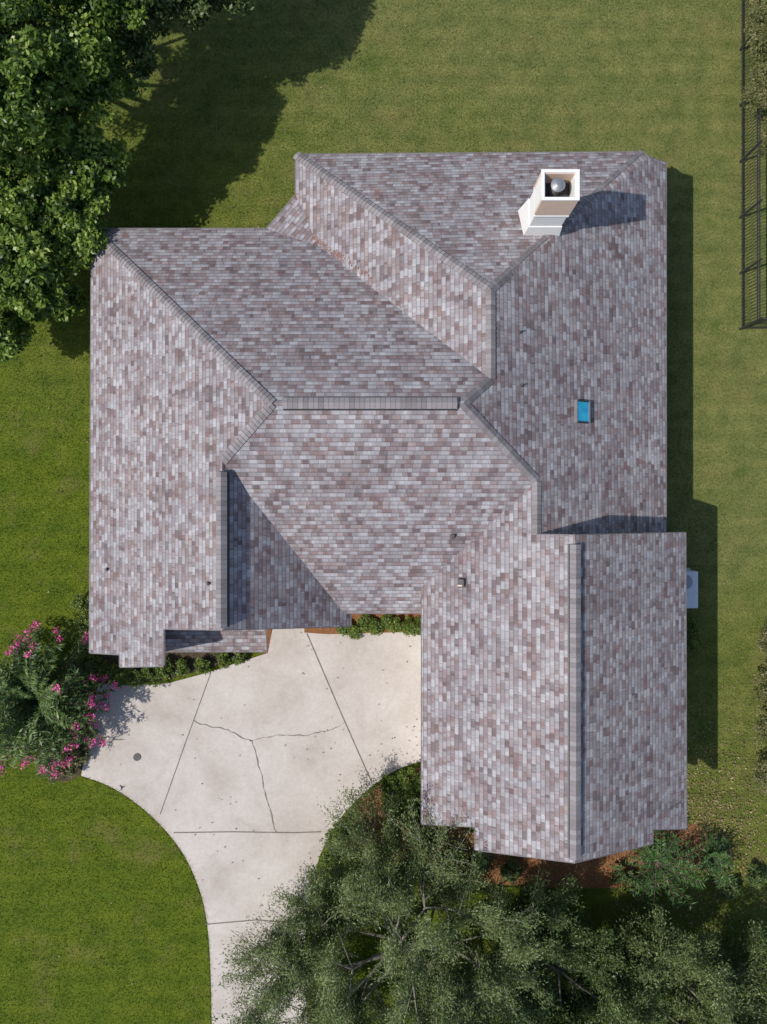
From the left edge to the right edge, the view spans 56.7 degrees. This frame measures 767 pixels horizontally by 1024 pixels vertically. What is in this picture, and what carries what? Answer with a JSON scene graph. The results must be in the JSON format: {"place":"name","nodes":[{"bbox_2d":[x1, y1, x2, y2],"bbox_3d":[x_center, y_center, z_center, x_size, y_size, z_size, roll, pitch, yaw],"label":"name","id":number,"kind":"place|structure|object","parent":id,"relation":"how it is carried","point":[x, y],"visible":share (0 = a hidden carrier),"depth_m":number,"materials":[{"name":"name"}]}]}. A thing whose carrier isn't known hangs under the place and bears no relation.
{"place":"outdoors","nodes":[
{"label":"outdoors","id":0,"kind":"place"},
{"bbox_2d":[81,628,420,1023],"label":"driveway","id":1,"kind":"structure","parent":0,"point":[270,784],"depth_m":27.96,"materials":[{"name":"concrete"}]},
{"bbox_2d":[133,753,140,760],"bbox_3d":[-9.695,9.643,27.949,0.300,0.022,0.300,0,90,0],"label":"drain cover","id":2,"kind":"object","parent":1,"relation":"on","point":[136,756],"visible":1,"depth_m":27.94,"materials":[{"name":"metal"}]},
{"bbox_2d":[0,0,766,1023],"bbox_3d":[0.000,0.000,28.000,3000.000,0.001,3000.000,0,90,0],"label":"ground","id":3,"kind":"structure","parent":0,"point":[516,138],"depth_m":28.00,"materials":[{"name":"green plant"}]},
{"bbox_2d":[0,105,131,362],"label":"broadleaf tree","id":4,"kind":"object","parent":3,"relation":"on","point":[54,206],"visible":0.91,"depth_m":24.15,"materials":[{"name":"green plant"}]},
{"bbox_2d":[0,0,150,152],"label":"broadleaf tree","id":5,"kind":"object","parent":3,"relation":"on","point":[67,56],"visible":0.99,"depth_m":21.91,"materials":[{"name":"green plant"}]},
{"bbox_2d":[70,593,88,652],"bbox_3d":[-11.661,4.314,27.670,1.171,0.622,2.342,0,90,0],"label":"boxwood hedge","id":6,"kind":"object","parent":3,"relation":"on","point":[80,601],"visible":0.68,"depth_m":27.54,"materials":[{"name":"green plant"}]},
{"bbox_2d":[36,648,249,781],"bbox_3d":[-9.793,6.267,28.013,10.482,0.050,4.168,-35,90,0],"label":"mulch bed","id":7,"kind":"object","parent":3,"relation":"on","point":[189,657],"visible":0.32,"depth_m":27.99,"materials":[{"name":"soil"}]},
{"bbox_2d":[0,619,119,778],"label":"crape myrtle","id":8,"kind":"object","parent":7,"relation":"on","point":[34,699],"visible":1,"depth_m":26.05,"materials":[{"name":"green plant"}]},
{"bbox_2d":[34,729,95,783],"bbox_3d":[-12.256,9.474,27.615,2.624,0.714,1.723,-22,90,0],"label":"flowering shrub","id":9,"kind":"object","parent":7,"relation":"on","point":[81,757],"visible":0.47,"depth_m":27.54,"materials":[{"name":"green plant"}]},
{"bbox_2d":[78,653,173,689],"bbox_3d":[-10.024,6.212,27.647,3.788,0.689,1.503,0,90,0],"label":"boxwood hedge","id":10,"kind":"object","parent":7,"relation":"on","point":[115,674],"visible":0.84,"depth_m":27.54,"materials":[{"name":"green plant"}]},
{"bbox_2d":[174,652,247,675],"bbox_3d":[-6.754,5.909,27.745,2.974,0.488,0.852,-11,90,0],"label":"boxwood hedge","id":11,"kind":"object","parent":7,"relation":"on","point":[201,666],"visible":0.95,"depth_m":27.67,"materials":[{"name":"green plant"}]},
{"bbox_2d":[110,0,255,98],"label":"broadleaf tree","id":12,"kind":"object","parent":3,"relation":"on","point":[137,45],"visible":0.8,"depth_m":23.64,"materials":[{"name":"green plant"}]},
{"bbox_2d":[263,629,271,653],"bbox_3d":[-4.664,5.027,28.005,0.507,0.050,1.146,0,90,0],"label":"mulch bed","id":13,"kind":"object","parent":3,"relation":"on","point":[269,636],"visible":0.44,"depth_m":27.98,"materials":[{"name":"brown wood"}]},
{"bbox_2d":[304,614,420,633],"bbox_3d":[-0.613,4.393,27.965,5.005,0.050,0.840,0,90,0],"label":"mulch bed","id":14,"kind":"object","parent":3,"relation":"on","point":[334,630],"visible":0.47,"depth_m":27.94,"materials":[{"name":"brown wood"}]},
{"bbox_2d":[336,623,362,639],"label":"boxwood hedge","id":15,"kind":"object","parent":14,"relation":"on","point":[354,632],"visible":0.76,"depth_m":27.66,"materials":[{"name":"green plant"}]},
{"bbox_2d":[357,614,402,635],"bbox_3d":[-0.103,4.387,27.759,1.915,0.474,0.930,0,90,0],"label":"boxwood hedge","id":16,"kind":"object","parent":14,"relation":"on","point":[388,622],"visible":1,"depth_m":27.67,"materials":[{"name":"green plant"}]},
{"bbox_2d":[400,616,420,636],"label":"boxwood hedge","id":17,"kind":"object","parent":14,"relation":"on","point":[410,626],"visible":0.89,"depth_m":27.65,"materials":[{"name":"green plant"}]},
{"bbox_2d":[205,775,579,1023],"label":"oak tree","id":18,"kind":"object","parent":3,"relation":"on","point":[451,997],"visible":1,"depth_m":24.37,"materials":[{"name":"green plant"}]},
{"bbox_2d":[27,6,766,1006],"bbox_3d":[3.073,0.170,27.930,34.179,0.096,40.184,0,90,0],"label":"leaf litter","id":19,"kind":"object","parent":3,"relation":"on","point":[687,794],"visible":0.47,"depth_m":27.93,"materials":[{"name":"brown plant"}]},
{"bbox_2d":[349,766,706,887],"bbox_3d":[5.635,13.001,28.009,13.977,0.050,4.177,12,90,0],"label":"mulch bed","id":20,"kind":"object","parent":3,"relation":"on","point":[549,864],"visible":0.23,"depth_m":27.98,"materials":[{"name":"brown wood"}]},
{"bbox_2d":[314,817,359,885],"bbox_3d":[-1.977,13.292,27.634,1.225,0.713,3.164,26,90,0],"label":"boxwood hedge","id":21,"kind":"object","parent":20,"relation":"on","point":[323,857],"visible":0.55,"depth_m":27.52,"materials":[{"name":"green plant"}]},
{"bbox_2d":[378,767,421,829],"bbox_3d":[0.971,11.090,27.580,2.320,0.777,2.406,-11,90,0],"label":"boxwood hedge","id":22,"kind":"object","parent":20,"relation":"on","point":[413,784],"visible":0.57,"depth_m":27.44,"materials":[{"name":"green plant"}]},
{"bbox_2d":[420,827,766,901],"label":"boxwood hedge","id":23,"kind":"object","parent":20,"relation":"on","point":[760,878],"visible":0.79,"depth_m":27.55,"materials":[{"name":"green plant"}]},
{"bbox_2d":[693,825,737,887],"bbox_3d":[12.774,13.372,27.286,1.538,1.233,2.084,16,90,0],"label":"sago palm","id":24,"kind":"object","parent":20,"relation":"on","point":[712,857],"visible":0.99,"depth_m":27.28,"materials":[{"name":"green plant"}]},
{"bbox_2d":[487,871,672,1023],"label":"oak tree","id":25,"kind":"object","parent":3,"relation":"on","point":[586,948],"visible":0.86,"depth_m":25.38,"materials":[{"name":"green plant"}]},
{"bbox_2d":[623,830,709,910],"bbox_3d":[10.663,13.649,27.145,3.121,1.826,3.386,0,90,0],"label":"sago palm","id":26,"kind":"object","parent":3,"relation":"on","point":[657,868],"visible":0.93,"depth_m":27.12,"materials":[{"name":"green plant"}]},
{"bbox_2d":[584,902,766,1023],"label":"oak tree","id":27,"kind":"object","parent":3,"relation":"on","point":[655,952],"visible":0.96,"depth_m":25.34,"materials":[{"name":"green plant"}]},
{"bbox_2d":[686,568,697,607],"bbox_3d":[11.500,2.950,27.425,1.100,1.150,1.500,0,90,0],"label":"air conditioner","id":28,"kind":"object","parent":3,"relation":"on","point":[692,586],"visible":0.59,"depth_m":26.91,"materials":[{"name":"metal"}]},
{"bbox_2d":[687,613,702,652],"bbox_3d":[11.925,4.705,27.614,0.978,0.714,1.574,0,90,0],"label":"shrub","id":29,"kind":"object","parent":3,"relation":"on","point":[693,644],"visible":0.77,"depth_m":27.44,"materials":[{"name":"green plant"}]},
{"bbox_2d":[739,0,766,329],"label":"metal fence","id":30,"kind":"object","parent":3,"relation":"on","point":[760,318],"visible":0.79,"depth_m":27.13,"materials":[{"name":"black metal"}]},
{"bbox_2d":[742,0,766,157],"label":"shrub","id":31,"kind":"object","parent":3,"relation":"on","point":[760,30],"visible":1,"depth_m":25.88,"materials":[{"name":"green plant"}]},
{"bbox_2d":[748,624,766,795],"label":"shrub","id":32,"kind":"object","parent":3,"relation":"on","point":[760,777],"visible":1,"depth_m":26.80,"materials":[{"name":"green plant"}]},
{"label":"walls","id":33,"kind":"object","parent":3,"relation":"on","visible":0},
{"bbox_2d":[90,152,685,862],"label":"roof","id":34,"kind":"structure","parent":33,"relation":"on","point":[338,518],"depth_m":23.38,"materials":[{"name":"tile"}]},
{"bbox_2d":[216,472,229,627],"bbox_3d":[-5.040,1.175,22.169,0.410,0.333,4.850,0,90,0],"label":"ridge vent","id":35,"kind":"object","parent":34,"relation":"on","point":[222,544],"visible":1,"depth_m":22.08,"materials":[{"name":"grey"}]},
{"bbox_2d":[310,236,372,278],"bbox_3d":[-1.458,-8.729,24.309,2.870,1.211,0.317,39,90,0],"label":"valley debris","id":36,"kind":"object","parent":34,"relation":"on","point":[338,254],"visible":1,"depth_m":24.40,"materials":[{"name":"red plant"}]},
{"bbox_2d":[282,397,457,410],"bbox_3d":[-0.400,-3.245,21.197,5.200,0.250,0.410,0,90,0],"label":"ridge vent","id":37,"kind":"object","parent":34,"relation":"on","point":[364,403],"visible":1,"depth_m":21.13,"materials":[{"name":"grey"}]},
{"bbox_2d":[98,150,643,534],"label":"ridge caps","id":38,"kind":"object","parent":34,"relation":"on","point":[268,399],"visible":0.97,"depth_m":22.34,"materials":[{"name":"grey"}]},
{"bbox_2d":[89,151,686,863],"bbox_3d":[0.025,-0.744,23.753,21.087,3.674,24.053,0,90,0],"label":"drip edge","id":39,"kind":"object","parent":34,"relation":"attached to","point":[349,613],"visible":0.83,"depth_m":25.20,"materials":[{"name":"grey metal"}]},
{"bbox_2d":[458,577,466,587],"bbox_3d":[2.611,2.374,23.817,0.340,0.170,0.360,0,90,31],"label":"roof vent","id":40,"kind":"object","parent":34,"relation":"on","point":[462,582],"visible":1,"depth_m":23.79,"materials":[{"name":"grey metal"}]},
{"bbox_2d":[518,169,579,235],"bbox_3d":[5.100,-9.430,22.332,1.400,3.735,1.240,0,90,0],"label":"chimney","id":41,"kind":"object","parent":34,"relation":"on","point":[547,207],"visible":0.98,"depth_m":21.11,"materials":[{"name":"white paint"}]},
{"bbox_2d":[568,544,580,859],"bbox_3d":[5.910,5.850,21.927,0.410,0.250,9.700,0,90,0],"label":"ridge vent","id":42,"kind":"object","parent":34,"relation":"on","point":[574,658],"visible":1,"depth_m":21.86,"materials":[{"name":"grey"}]},
{"bbox_2d":[574,400,589,423],"bbox_3d":[6.542,-3.296,23.393,0.600,0.130,0.740,0,90,-29],"label":"skylight","id":43,"kind":"object","parent":34,"relation":"on","point":[581,411],"visible":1,"depth_m":23.32,"materials":[{"name":"blue glass"}]}
]}

